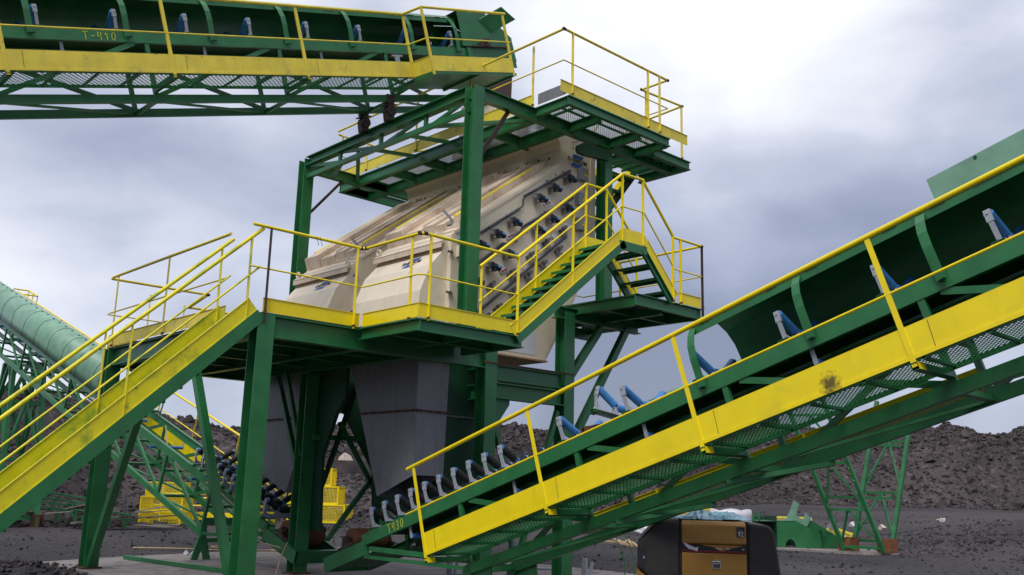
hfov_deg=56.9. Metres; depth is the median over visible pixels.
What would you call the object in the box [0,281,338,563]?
belt conveyor
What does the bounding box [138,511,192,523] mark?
cage
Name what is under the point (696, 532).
upper door
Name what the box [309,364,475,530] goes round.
splitter chute
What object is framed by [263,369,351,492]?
discharge hopper
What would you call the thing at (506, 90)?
head chute
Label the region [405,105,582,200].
feed chute
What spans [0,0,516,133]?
belt conveyor
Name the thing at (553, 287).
staircase
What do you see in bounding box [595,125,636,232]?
staircase
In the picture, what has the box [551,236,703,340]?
steel platform
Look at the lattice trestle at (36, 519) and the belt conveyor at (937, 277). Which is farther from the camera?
the lattice trestle at (36, 519)
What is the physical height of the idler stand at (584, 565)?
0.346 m
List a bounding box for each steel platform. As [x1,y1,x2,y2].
[74,222,629,574]
[289,27,690,327]
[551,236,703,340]
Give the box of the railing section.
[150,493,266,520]
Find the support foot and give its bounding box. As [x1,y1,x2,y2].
[190,518,232,559]
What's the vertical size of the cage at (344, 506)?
0.630 m
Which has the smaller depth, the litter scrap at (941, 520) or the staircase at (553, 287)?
the staircase at (553, 287)
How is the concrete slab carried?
on the ground
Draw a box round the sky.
[0,0,1023,434]
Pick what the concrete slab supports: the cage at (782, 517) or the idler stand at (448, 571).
the idler stand at (448, 571)
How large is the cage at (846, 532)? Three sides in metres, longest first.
0.850 x 0.550 x 0.350 m
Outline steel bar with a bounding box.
[123,555,221,572]
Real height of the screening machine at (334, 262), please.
4.330 m
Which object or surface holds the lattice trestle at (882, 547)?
on the concrete pad
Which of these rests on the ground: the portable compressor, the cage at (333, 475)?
the portable compressor
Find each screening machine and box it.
[284,182,461,367]
[356,149,595,365]
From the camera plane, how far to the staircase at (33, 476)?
11.73 m
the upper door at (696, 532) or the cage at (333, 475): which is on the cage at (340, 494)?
the cage at (333, 475)
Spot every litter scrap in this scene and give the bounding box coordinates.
[878,524,886,529]
[937,518,945,521]
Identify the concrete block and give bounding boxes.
[324,460,371,473]
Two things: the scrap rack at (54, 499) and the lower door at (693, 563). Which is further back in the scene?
the scrap rack at (54, 499)
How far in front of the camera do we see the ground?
36.95 m
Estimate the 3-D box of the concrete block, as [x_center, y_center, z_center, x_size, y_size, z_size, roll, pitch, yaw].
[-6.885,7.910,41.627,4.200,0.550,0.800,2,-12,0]
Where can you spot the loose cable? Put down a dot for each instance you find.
(188, 548)
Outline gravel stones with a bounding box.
[0,454,1023,574]
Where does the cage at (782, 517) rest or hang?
on the ground
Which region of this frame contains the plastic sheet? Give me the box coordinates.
[676,509,751,520]
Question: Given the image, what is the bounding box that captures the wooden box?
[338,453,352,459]
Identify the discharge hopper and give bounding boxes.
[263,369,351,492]
[351,359,451,496]
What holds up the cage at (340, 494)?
on the cage at (344, 506)
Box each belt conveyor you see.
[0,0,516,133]
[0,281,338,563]
[323,129,1023,574]
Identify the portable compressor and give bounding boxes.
[637,518,780,574]
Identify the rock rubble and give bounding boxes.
[0,386,1023,527]
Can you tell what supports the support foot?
on the concrete slab
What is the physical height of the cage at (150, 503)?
0.520 m
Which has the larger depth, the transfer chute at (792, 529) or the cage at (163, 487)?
the cage at (163, 487)
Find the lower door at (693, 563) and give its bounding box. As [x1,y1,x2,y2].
[682,552,746,574]
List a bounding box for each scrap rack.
[30,492,85,516]
[33,500,83,522]
[66,503,132,527]
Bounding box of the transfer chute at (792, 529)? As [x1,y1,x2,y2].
[752,500,841,548]
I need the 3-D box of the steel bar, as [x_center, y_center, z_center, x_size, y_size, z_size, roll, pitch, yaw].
[-6.089,4.949,16.953,3.533,0.070,0.090,-9,-16,41]
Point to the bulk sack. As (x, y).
(746, 513)
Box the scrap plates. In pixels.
[28,504,180,527]
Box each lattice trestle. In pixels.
[0,359,46,527]
[791,399,910,553]
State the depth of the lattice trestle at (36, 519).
30.57 m
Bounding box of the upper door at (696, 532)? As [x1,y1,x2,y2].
[681,520,745,545]
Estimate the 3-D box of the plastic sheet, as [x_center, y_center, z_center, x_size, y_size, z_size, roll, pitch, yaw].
[2.603,2.952,12.336,0.965,0.140,1.010,0,-12,8]
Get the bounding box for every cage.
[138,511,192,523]
[139,496,193,510]
[145,481,190,495]
[286,504,352,523]
[287,486,345,504]
[324,468,336,485]
[777,516,811,520]
[827,527,852,536]
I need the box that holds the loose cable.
[133,546,370,552]
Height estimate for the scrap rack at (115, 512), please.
0.968 m
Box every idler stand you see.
[446,556,461,574]
[581,558,593,574]
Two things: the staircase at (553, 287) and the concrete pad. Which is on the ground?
the concrete pad
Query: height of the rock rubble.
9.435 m
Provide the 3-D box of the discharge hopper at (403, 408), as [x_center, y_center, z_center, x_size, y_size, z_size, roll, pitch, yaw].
[-1.931,2.307,15.616,0.725,2.240,2.015,13,-16,-42]
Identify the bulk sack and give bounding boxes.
[710,508,751,521]
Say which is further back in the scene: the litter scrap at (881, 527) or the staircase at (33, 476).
the litter scrap at (881, 527)
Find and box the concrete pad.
[776,546,897,554]
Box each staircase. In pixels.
[0,227,264,533]
[476,172,677,343]
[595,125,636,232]
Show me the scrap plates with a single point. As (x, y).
(136, 516)
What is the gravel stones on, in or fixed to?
on the ground
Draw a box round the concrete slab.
[43,547,636,574]
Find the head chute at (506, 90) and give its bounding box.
[463,78,511,106]
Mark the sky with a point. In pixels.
(811, 127)
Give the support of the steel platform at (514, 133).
on the steel platform at (279, 343)
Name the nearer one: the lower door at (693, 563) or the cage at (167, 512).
the lower door at (693, 563)
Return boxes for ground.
[0,390,1023,574]
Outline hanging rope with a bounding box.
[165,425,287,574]
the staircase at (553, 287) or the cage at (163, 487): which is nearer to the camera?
the staircase at (553, 287)

